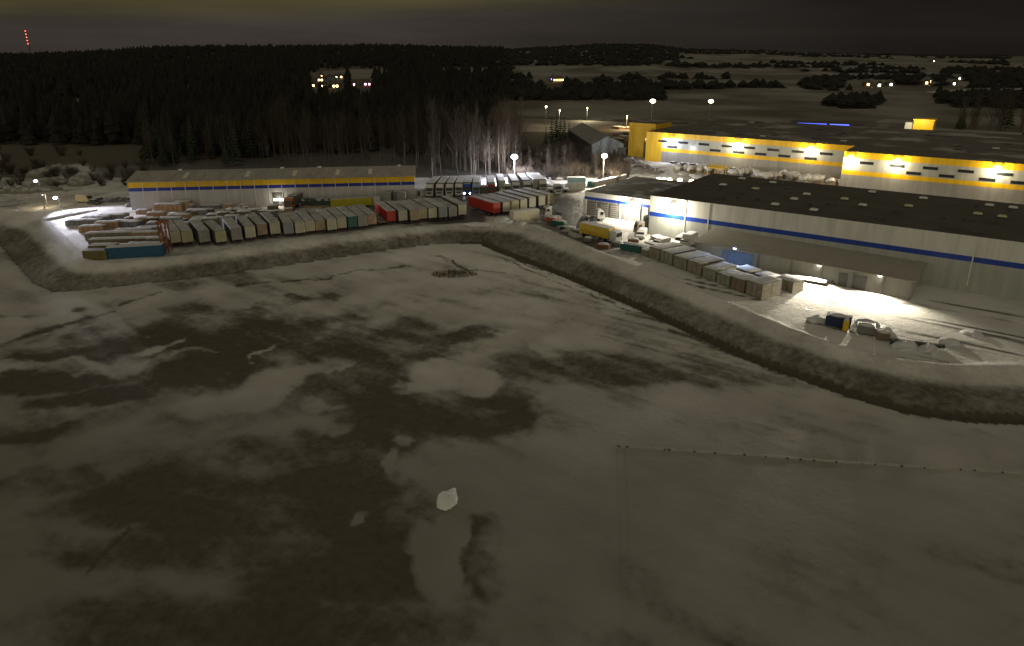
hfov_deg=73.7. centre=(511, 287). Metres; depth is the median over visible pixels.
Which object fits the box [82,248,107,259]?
shipping container
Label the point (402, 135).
birch tree
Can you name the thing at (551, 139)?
fir tree
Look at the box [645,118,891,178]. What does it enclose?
yellow warehouse
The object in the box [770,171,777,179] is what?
goods pile
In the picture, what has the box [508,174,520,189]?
semi truck
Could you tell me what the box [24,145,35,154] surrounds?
bush
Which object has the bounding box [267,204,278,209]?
timber stack
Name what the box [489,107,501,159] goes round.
birch tree
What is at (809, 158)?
window
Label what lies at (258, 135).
birch tree
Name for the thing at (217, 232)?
semi trailer
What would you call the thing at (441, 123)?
birch tree
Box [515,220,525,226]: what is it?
snow heap
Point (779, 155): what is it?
window
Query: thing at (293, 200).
semi truck
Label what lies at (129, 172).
bush
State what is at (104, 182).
bush
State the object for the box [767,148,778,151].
window
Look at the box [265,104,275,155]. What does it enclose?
birch tree
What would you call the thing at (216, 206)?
timber stack
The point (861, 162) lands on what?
window
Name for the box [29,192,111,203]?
snow heap
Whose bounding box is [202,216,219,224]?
timber stack
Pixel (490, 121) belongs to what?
birch tree
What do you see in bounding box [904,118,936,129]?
yellow tower
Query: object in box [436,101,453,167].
birch tree
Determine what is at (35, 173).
spoil heap
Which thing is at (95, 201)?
parked car
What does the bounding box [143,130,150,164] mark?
birch tree
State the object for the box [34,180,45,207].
street lamp
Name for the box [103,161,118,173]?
bush
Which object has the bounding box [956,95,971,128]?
birch tree
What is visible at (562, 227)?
waste skip
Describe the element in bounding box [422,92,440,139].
birch tree
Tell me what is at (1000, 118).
birch tree
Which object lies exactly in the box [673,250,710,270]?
pallet stack
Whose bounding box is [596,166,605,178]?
bush
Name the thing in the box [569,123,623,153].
storage shed
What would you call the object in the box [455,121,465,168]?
birch tree
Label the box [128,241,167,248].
timber stack
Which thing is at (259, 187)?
warehouse
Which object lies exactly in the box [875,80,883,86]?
house
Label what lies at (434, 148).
birch tree
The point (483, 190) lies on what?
box body
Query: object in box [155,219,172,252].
rusty column
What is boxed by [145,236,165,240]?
timber stack
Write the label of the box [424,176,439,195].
semi truck
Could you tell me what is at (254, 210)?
timber stack
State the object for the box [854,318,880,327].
snow heap
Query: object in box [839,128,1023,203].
yellow warehouse
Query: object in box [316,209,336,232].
semi trailer
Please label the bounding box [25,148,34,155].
bush
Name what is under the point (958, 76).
house
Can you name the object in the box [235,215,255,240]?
semi trailer
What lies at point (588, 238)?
waste skip
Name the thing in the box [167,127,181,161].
fir tree
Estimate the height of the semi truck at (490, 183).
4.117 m
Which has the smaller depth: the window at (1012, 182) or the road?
the window at (1012, 182)
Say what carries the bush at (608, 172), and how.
on the ground
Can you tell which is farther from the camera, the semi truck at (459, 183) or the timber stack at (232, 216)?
the semi truck at (459, 183)
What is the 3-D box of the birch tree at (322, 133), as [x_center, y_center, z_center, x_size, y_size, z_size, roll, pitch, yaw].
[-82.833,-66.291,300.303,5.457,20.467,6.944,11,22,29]
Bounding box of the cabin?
[618,148,625,155]
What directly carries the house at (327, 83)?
on the ground
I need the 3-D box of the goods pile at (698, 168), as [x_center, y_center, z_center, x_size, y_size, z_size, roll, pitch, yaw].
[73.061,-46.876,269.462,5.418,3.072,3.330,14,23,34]
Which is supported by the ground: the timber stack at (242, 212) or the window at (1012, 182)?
the timber stack at (242, 212)
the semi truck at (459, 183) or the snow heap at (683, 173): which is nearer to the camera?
the semi truck at (459, 183)
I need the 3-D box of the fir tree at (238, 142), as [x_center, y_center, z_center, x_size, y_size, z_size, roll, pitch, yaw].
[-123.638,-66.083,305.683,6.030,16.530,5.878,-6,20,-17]
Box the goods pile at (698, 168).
[692,165,702,173]
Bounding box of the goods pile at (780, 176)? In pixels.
[777,172,782,179]
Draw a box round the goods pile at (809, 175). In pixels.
[806,173,811,182]
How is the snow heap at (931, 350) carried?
on the ground
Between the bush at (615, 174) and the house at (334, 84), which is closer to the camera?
the bush at (615, 174)
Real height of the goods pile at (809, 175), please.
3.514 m
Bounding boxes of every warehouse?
[125,165,415,209]
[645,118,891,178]
[648,173,1023,301]
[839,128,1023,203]
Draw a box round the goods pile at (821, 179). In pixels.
[815,174,824,183]
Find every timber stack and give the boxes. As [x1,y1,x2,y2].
[64,218,103,225]
[78,224,106,232]
[79,215,111,219]
[84,230,133,240]
[87,236,135,244]
[87,242,118,247]
[94,220,120,227]
[97,212,129,219]
[105,236,148,242]
[115,219,143,226]
[115,227,152,230]
[118,243,141,244]
[125,230,160,235]
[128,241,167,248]
[135,208,151,214]
[135,216,149,223]
[136,225,160,230]
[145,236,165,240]
[146,211,167,216]
[146,216,158,221]
[146,220,159,225]
[153,202,184,211]
[159,216,182,220]
[166,213,191,218]
[174,200,191,209]
[185,208,208,214]
[191,210,198,215]
[200,204,221,208]
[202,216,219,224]
[206,212,215,216]
[215,216,223,224]
[216,211,229,215]
[222,203,233,209]
[224,207,246,213]
[224,214,239,220]
[236,210,251,214]
[237,203,248,206]
[246,208,261,213]
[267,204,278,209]
[269,210,277,216]
[285,207,292,211]
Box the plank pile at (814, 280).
[781,273,826,284]
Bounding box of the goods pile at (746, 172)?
[740,167,748,176]
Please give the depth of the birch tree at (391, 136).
290.20 m
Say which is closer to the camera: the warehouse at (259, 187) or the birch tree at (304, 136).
the warehouse at (259, 187)
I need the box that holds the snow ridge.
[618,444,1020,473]
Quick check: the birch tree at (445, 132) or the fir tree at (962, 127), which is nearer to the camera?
the birch tree at (445, 132)
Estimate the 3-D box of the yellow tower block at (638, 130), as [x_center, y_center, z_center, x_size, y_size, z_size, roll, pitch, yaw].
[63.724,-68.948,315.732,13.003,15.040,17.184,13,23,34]
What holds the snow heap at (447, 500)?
on the ground
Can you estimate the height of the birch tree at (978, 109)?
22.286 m
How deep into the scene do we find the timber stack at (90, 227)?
179.02 m
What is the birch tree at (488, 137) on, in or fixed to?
on the ground
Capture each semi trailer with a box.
[162,219,181,245]
[172,219,193,244]
[189,219,210,244]
[203,220,226,244]
[222,217,242,242]
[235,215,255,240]
[246,213,267,237]
[260,211,280,236]
[277,212,293,235]
[286,211,304,235]
[295,210,314,233]
[307,209,325,232]
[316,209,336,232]
[326,207,346,230]
[336,206,357,229]
[346,205,367,228]
[354,204,376,226]
[375,201,395,223]
[383,190,392,202]
[386,201,407,222]
[395,200,418,222]
[397,190,406,200]
[404,199,427,220]
[413,198,436,220]
[422,198,446,219]
[432,198,456,218]
[441,195,465,216]
[468,195,499,215]
[478,194,509,213]
[487,193,518,213]
[494,191,526,208]
[496,174,505,190]
[503,190,535,207]
[512,189,544,207]
[521,187,553,205]
[527,173,538,189]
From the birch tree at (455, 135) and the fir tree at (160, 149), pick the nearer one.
the birch tree at (455, 135)
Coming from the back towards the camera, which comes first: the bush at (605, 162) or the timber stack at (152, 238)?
the bush at (605, 162)
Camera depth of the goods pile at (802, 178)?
246.82 m
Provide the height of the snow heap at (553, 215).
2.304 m
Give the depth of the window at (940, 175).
220.86 m
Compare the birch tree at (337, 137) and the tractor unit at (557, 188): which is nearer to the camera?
the tractor unit at (557, 188)
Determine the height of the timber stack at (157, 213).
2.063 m
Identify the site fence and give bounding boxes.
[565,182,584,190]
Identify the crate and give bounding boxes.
[842,317,849,330]
[875,329,890,340]
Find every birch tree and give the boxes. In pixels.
[138,100,155,165]
[141,117,153,165]
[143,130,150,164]
[165,124,174,165]
[213,119,226,159]
[216,113,228,165]
[223,109,236,159]
[253,112,263,162]
[260,126,269,165]
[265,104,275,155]
[269,97,284,158]
[270,100,289,147]
[272,92,290,155]
[272,116,285,161]
[276,95,296,160]
[292,117,299,157]
[293,122,305,166]
[297,121,305,163]
[298,106,311,163]
[298,114,310,166]
[299,107,314,149]
[300,106,309,159]
[301,111,317,163]
[316,114,327,159]
[326,133,335,166]
[333,118,343,163]
[342,113,352,160]
[354,115,367,164]
[354,116,365,160]
[356,112,376,149]
[358,117,371,156]
[359,114,375,165]
[378,118,387,157]
[385,115,398,162]
[386,124,393,156]
[388,120,400,161]
[397,113,411,153]
[398,108,410,165]
[398,123,408,165]
[404,126,411,156]
[408,111,426,158]
[410,117,422,166]
[419,130,429,170]
[420,104,430,154]
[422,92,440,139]
[423,95,441,170]
[423,99,432,139]
[426,98,442,151]
[426,106,437,160]
[428,132,435,172]
[429,100,440,165]
[429,130,438,173]
[431,117,444,174]
[434,96,448,159]
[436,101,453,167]
[437,117,443,161]
[439,108,450,161]
[440,107,449,147]
[441,116,454,165]
[444,115,455,164]
[446,104,464,173]
[446,112,458,147]
[447,119,458,164]
[448,121,454,168]
[451,112,463,173]
[454,109,463,163]
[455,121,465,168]
[456,109,467,164]
[457,112,467,169]
[458,95,468,134]
[459,116,471,170]
[460,109,476,174]
[465,113,479,168]
[467,114,483,175]
[468,117,481,157]
[469,99,486,166]
[473,118,481,169]
[479,116,486,163]
[479,131,489,174]
[480,111,495,165]
[484,128,493,173]
[484,129,496,174]
[486,102,495,139]
[487,114,495,160]
[488,97,507,173]
[489,100,503,164]
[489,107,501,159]
[491,125,502,172]
[492,108,504,166]
[496,98,517,161]
[496,100,513,165]
[496,110,509,172]
[496,110,515,169]
[498,93,515,161]
[499,111,512,153]
[499,131,507,171]
[504,102,520,162]
[505,102,517,157]
[507,101,517,163]
[509,109,524,144]
[510,135,519,166]
[511,118,520,168]
[513,96,529,157]
[595,144,599,168]
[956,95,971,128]
[969,101,976,129]
[970,99,982,128]
[972,75,986,125]
[972,106,981,128]
[974,96,986,122]
[982,87,1005,130]
[990,100,999,128]
[994,102,1007,130]
[996,93,1008,128]
[996,94,1012,131]
[998,87,1013,129]
[1001,82,1020,130]
[1008,89,1021,127]
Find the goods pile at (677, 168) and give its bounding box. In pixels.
[673,164,682,171]
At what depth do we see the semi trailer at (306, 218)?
175.74 m
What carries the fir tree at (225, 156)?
on the ground
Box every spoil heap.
[0,183,62,193]
[25,163,81,178]
[32,177,67,185]
[63,174,94,186]
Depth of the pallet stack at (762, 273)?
141.29 m
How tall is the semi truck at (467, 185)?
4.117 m
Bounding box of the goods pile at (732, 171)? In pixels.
[728,168,738,175]
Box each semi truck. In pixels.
[284,192,302,209]
[330,196,379,207]
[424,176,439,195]
[436,176,449,195]
[444,176,457,195]
[454,175,465,195]
[463,175,472,194]
[471,175,480,194]
[486,175,495,193]
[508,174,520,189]
[517,173,531,187]
[534,173,547,191]
[579,221,622,241]
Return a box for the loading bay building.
[583,176,686,220]
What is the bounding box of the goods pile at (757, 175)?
[753,171,760,177]
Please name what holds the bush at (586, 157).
on the ground
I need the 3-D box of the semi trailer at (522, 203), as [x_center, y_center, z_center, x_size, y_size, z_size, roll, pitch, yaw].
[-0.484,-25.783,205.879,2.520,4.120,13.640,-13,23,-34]
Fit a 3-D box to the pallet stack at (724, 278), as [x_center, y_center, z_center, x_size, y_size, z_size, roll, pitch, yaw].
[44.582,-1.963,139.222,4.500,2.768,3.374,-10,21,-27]
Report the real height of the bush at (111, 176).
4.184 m
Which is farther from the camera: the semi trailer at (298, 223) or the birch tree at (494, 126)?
the birch tree at (494, 126)
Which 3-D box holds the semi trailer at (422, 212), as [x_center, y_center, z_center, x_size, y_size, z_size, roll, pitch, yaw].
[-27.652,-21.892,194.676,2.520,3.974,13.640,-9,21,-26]
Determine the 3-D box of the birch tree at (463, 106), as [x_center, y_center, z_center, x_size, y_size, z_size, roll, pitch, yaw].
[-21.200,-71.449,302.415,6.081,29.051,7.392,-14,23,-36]
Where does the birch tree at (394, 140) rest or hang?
on the ground
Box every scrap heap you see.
[622,157,635,160]
[629,160,639,163]
[634,163,644,166]
[641,164,650,168]
[650,168,664,172]
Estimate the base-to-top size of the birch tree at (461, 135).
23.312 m
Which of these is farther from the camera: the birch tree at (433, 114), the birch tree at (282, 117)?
the birch tree at (282, 117)
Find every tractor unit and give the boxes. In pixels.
[503,183,510,189]
[542,205,561,216]
[550,183,562,194]
[584,208,604,221]
[633,220,647,233]
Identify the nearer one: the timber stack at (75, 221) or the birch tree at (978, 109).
the timber stack at (75, 221)
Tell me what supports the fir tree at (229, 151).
on the ground
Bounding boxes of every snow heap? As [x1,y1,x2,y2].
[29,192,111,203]
[43,209,97,220]
[437,488,457,510]
[461,222,492,226]
[492,217,514,223]
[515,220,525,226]
[544,215,561,218]
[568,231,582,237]
[654,164,674,166]
[662,167,673,170]
[677,170,690,175]
[689,174,702,178]
[806,314,825,323]
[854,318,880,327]
[876,327,896,337]
[891,340,918,351]
[917,343,939,357]
[937,337,961,346]
[960,329,987,338]
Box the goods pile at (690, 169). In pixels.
[686,165,693,173]
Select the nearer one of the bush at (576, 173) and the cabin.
the bush at (576, 173)
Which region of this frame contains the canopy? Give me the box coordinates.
[707,164,726,174]
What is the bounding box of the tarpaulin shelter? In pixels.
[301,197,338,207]
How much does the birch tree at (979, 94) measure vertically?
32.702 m
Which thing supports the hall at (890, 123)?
on the ground
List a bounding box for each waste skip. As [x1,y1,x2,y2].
[546,216,559,222]
[550,219,567,225]
[560,225,577,229]
[571,228,581,233]
[584,236,592,241]
[587,181,594,186]
[596,242,610,249]
[611,240,621,246]
[620,241,641,252]
[628,237,638,242]
[825,311,852,328]
[856,321,875,335]
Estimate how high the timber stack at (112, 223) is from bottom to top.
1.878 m
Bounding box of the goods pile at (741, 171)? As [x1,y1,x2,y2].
[736,168,743,175]
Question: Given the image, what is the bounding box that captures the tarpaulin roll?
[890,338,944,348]
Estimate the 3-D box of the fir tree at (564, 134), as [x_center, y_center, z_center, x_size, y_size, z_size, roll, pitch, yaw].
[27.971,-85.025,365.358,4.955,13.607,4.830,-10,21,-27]
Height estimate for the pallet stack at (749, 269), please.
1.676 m
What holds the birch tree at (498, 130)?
on the ground
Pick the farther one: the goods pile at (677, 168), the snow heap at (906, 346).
the goods pile at (677, 168)
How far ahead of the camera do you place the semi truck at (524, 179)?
231.30 m
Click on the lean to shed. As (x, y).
(859, 270)
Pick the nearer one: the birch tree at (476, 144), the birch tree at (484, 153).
the birch tree at (484, 153)
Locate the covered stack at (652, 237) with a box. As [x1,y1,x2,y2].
[650,234,662,239]
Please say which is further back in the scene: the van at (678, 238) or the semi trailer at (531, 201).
the semi trailer at (531, 201)
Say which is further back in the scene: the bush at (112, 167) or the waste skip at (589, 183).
the bush at (112, 167)
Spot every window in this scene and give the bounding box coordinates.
[743,146,754,148]
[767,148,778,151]
[778,154,790,157]
[792,150,803,152]
[804,157,816,159]
[819,152,832,155]
[859,161,873,164]
[890,164,904,167]
[906,171,920,174]
[923,166,937,169]
[938,174,954,177]
[958,169,973,173]
[979,177,995,181]
[996,172,1013,176]
[1010,180,1023,184]
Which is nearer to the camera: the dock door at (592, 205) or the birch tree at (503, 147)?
the dock door at (592, 205)
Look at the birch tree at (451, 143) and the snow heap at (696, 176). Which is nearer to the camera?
the snow heap at (696, 176)
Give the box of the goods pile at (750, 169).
[747,167,753,175]
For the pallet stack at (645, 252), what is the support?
on the ground
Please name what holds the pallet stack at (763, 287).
on the ground
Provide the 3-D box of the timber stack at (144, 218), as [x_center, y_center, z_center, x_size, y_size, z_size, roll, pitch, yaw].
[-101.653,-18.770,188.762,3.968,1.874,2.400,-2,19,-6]
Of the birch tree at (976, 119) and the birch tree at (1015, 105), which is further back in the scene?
the birch tree at (1015, 105)
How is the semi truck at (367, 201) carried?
on the ground
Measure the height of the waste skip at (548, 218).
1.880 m
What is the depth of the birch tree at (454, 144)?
272.77 m
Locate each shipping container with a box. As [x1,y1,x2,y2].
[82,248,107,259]
[104,242,165,258]
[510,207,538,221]
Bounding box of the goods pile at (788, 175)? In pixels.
[784,171,795,179]
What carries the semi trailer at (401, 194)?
on the ground
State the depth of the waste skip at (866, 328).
116.04 m
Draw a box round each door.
[272,192,283,205]
[588,201,596,214]
[600,202,607,216]
[610,204,618,218]
[622,206,628,219]
[631,207,637,220]
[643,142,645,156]
[721,249,753,265]
[837,272,847,286]
[852,275,866,290]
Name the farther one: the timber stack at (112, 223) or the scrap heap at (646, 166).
the scrap heap at (646, 166)
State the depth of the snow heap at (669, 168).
276.24 m
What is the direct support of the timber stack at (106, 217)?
on the ground
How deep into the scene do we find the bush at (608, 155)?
292.15 m
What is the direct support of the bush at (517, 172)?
on the ground
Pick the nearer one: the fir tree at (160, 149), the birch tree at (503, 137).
the birch tree at (503, 137)
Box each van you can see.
[75,194,92,202]
[636,227,647,238]
[653,236,670,242]
[673,233,683,242]
[679,231,697,245]
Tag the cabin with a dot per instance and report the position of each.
(622, 151)
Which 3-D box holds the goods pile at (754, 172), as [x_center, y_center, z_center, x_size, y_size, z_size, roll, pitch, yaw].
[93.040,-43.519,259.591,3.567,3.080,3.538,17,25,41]
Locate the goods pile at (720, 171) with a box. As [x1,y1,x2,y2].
[715,168,725,173]
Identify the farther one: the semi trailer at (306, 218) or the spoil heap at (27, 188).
the spoil heap at (27, 188)
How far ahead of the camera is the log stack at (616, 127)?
422.89 m
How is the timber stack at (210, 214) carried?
on the ground
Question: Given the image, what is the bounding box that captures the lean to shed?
[693,227,926,299]
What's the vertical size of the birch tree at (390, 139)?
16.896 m
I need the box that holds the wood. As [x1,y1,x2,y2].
[0,42,1023,155]
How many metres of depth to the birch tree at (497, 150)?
265.32 m
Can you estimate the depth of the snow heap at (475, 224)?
185.87 m
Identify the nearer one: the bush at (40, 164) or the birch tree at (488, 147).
the birch tree at (488, 147)
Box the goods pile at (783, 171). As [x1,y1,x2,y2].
[780,169,786,178]
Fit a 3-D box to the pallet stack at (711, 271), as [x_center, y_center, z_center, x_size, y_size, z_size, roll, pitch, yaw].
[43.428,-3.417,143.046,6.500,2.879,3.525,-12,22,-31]
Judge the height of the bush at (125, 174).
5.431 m
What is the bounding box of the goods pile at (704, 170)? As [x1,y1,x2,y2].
[702,165,711,173]
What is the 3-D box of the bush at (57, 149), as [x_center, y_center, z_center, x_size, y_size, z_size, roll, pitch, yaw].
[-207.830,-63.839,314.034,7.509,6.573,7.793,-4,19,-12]
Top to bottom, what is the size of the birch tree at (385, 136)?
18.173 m
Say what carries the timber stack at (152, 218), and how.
on the ground
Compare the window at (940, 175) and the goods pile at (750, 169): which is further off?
the goods pile at (750, 169)
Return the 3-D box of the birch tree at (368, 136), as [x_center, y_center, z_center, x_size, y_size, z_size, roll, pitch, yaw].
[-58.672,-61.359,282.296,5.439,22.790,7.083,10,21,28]
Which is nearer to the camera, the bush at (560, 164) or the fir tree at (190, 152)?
the bush at (560, 164)
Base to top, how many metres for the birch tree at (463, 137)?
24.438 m
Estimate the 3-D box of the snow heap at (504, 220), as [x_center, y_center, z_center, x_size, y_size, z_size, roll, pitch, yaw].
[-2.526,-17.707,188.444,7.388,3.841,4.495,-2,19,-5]
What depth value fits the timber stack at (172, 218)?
187.08 m
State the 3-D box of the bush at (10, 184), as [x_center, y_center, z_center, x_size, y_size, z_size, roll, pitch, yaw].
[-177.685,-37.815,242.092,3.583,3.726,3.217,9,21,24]
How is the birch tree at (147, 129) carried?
on the ground
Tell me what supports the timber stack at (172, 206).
on the ground
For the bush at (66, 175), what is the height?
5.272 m
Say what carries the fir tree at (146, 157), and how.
on the ground
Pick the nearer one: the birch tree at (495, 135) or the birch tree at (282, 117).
the birch tree at (495, 135)
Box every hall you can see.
[790,120,864,125]
[876,119,913,128]
[935,128,1021,134]
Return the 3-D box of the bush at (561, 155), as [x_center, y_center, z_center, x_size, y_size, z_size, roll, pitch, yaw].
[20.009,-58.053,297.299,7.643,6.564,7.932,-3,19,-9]
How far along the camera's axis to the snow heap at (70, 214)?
197.12 m
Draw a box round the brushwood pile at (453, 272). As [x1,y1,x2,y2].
[430,268,476,277]
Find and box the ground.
[0,46,1023,645]
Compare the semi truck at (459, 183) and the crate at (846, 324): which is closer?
the crate at (846, 324)
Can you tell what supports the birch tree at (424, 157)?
on the ground
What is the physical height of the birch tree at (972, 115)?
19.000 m
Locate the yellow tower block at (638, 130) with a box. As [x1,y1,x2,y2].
[628,120,671,156]
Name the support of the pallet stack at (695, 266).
on the ground
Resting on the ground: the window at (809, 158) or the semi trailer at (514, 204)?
the semi trailer at (514, 204)
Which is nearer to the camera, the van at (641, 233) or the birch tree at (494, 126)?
the van at (641, 233)
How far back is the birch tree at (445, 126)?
283.16 m
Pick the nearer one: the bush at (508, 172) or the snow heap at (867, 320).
the snow heap at (867, 320)
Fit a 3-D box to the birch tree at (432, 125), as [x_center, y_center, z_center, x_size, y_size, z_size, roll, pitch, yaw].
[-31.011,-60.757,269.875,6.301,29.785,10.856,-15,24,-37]
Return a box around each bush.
[0,152,11,160]
[0,158,10,165]
[0,161,16,173]
[5,177,15,185]
[12,176,25,184]
[14,172,26,180]
[19,166,29,174]
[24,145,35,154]
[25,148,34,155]
[34,159,46,167]
[43,170,50,176]
[47,165,60,176]
[51,142,67,155]
[61,168,74,178]
[66,166,78,175]
[76,158,87,165]
[88,164,96,171]
[88,169,100,180]
[89,172,108,185]
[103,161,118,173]
[103,169,113,179]
[119,168,132,178]
[124,167,135,176]
[134,158,150,170]
[496,159,511,173]
[505,168,517,174]
[513,165,527,175]
[534,162,543,170]
[537,151,547,162]
[542,162,552,173]
[546,167,560,179]
[549,160,558,170]
[551,147,563,161]
[553,157,565,169]
[557,163,570,173]
[557,165,576,179]
[567,160,581,175]
[579,150,591,161]
[579,169,588,177]
[581,163,591,174]
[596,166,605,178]
[598,151,612,160]
[600,157,619,168]
[604,160,622,172]
[605,167,615,176]
[608,168,621,176]
[610,171,621,178]
[619,164,631,175]
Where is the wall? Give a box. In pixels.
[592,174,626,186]
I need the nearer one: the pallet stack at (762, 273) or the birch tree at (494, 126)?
the pallet stack at (762, 273)
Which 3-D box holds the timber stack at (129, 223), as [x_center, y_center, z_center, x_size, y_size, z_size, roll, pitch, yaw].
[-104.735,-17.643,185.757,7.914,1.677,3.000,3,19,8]
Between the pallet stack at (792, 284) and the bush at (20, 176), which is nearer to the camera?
the pallet stack at (792, 284)
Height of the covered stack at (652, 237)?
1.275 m
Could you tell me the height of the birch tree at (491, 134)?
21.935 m
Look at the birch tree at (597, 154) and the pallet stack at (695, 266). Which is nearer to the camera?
the pallet stack at (695, 266)
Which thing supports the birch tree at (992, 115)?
on the ground
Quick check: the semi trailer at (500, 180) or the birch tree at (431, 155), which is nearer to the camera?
the semi trailer at (500, 180)
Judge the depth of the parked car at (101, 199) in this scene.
214.94 m
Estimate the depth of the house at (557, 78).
918.84 m
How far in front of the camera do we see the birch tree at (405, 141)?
283.68 m
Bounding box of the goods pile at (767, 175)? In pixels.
[759,172,772,178]
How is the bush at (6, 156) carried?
on the ground
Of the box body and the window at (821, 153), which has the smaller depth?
the box body
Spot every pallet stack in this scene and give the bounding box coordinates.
[641,247,648,256]
[648,242,682,260]
[660,245,696,265]
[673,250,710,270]
[687,255,724,276]
[702,262,736,281]
[716,269,743,287]
[731,273,757,293]
[736,265,761,274]
[746,275,781,299]
[754,271,780,276]
[777,274,804,292]
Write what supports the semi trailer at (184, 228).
on the ground
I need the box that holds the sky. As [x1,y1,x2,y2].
[0,0,1023,55]
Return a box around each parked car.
[87,198,101,204]
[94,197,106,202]
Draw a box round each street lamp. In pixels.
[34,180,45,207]
[511,154,517,173]
[602,154,606,175]
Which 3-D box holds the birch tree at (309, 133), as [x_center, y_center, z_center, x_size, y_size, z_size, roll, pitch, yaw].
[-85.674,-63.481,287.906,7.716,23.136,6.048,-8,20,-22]
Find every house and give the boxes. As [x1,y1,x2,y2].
[311,80,318,86]
[315,75,323,81]
[321,80,329,87]
[330,80,339,87]
[351,79,357,85]
[362,79,368,85]
[552,75,563,81]
[862,79,872,85]
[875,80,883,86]
[884,79,895,85]
[920,78,930,84]
[946,79,957,85]
[951,74,962,79]
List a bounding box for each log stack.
[611,126,622,128]
[618,135,628,141]
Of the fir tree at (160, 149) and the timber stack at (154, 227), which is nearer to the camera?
the timber stack at (154, 227)
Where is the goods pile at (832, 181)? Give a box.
[825,177,838,185]
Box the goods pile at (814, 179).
[810,175,818,183]
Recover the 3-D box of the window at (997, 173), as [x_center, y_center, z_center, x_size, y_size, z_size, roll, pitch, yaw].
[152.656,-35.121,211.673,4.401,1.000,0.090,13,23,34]
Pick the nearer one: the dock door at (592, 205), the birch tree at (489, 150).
the dock door at (592, 205)
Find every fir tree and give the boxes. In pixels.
[141,121,157,160]
[156,129,168,162]
[158,141,168,164]
[162,129,171,161]
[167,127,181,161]
[185,119,202,158]
[186,135,195,161]
[206,127,217,158]
[221,142,231,165]
[226,136,233,159]
[227,116,236,154]
[231,129,243,164]
[233,121,243,155]
[244,120,258,157]
[543,127,548,145]
[548,117,556,143]
[552,114,560,137]
[556,116,564,141]
[561,117,568,139]
[957,106,966,129]
[1003,94,1015,127]
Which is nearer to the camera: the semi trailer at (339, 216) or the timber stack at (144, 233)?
the timber stack at (144, 233)
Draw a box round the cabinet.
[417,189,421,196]
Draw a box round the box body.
[480,185,487,193]
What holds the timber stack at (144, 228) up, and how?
on the ground
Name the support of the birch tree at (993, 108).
on the ground
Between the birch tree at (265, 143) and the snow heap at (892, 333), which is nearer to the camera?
the snow heap at (892, 333)
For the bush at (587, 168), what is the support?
on the ground
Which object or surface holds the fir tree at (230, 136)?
on the ground
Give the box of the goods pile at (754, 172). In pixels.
[751,169,760,176]
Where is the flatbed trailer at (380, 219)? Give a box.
[369,207,386,224]
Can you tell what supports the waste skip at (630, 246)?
on the ground
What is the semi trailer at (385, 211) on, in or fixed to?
on the ground
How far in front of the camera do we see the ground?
89.86 m
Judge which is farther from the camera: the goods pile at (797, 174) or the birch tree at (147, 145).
the birch tree at (147, 145)
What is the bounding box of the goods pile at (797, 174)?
[793,171,800,179]
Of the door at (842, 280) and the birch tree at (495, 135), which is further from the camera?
the birch tree at (495, 135)
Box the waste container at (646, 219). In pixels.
[643,215,648,233]
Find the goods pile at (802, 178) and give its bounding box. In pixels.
[797,175,808,182]
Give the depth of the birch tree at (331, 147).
279.68 m
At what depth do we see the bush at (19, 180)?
243.67 m
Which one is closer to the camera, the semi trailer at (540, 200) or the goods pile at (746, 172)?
the semi trailer at (540, 200)
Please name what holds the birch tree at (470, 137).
on the ground
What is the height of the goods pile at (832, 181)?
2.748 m
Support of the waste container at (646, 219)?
on the ground
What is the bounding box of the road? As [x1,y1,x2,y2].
[506,114,868,126]
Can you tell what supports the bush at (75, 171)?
on the ground
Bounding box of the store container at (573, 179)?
[567,176,585,185]

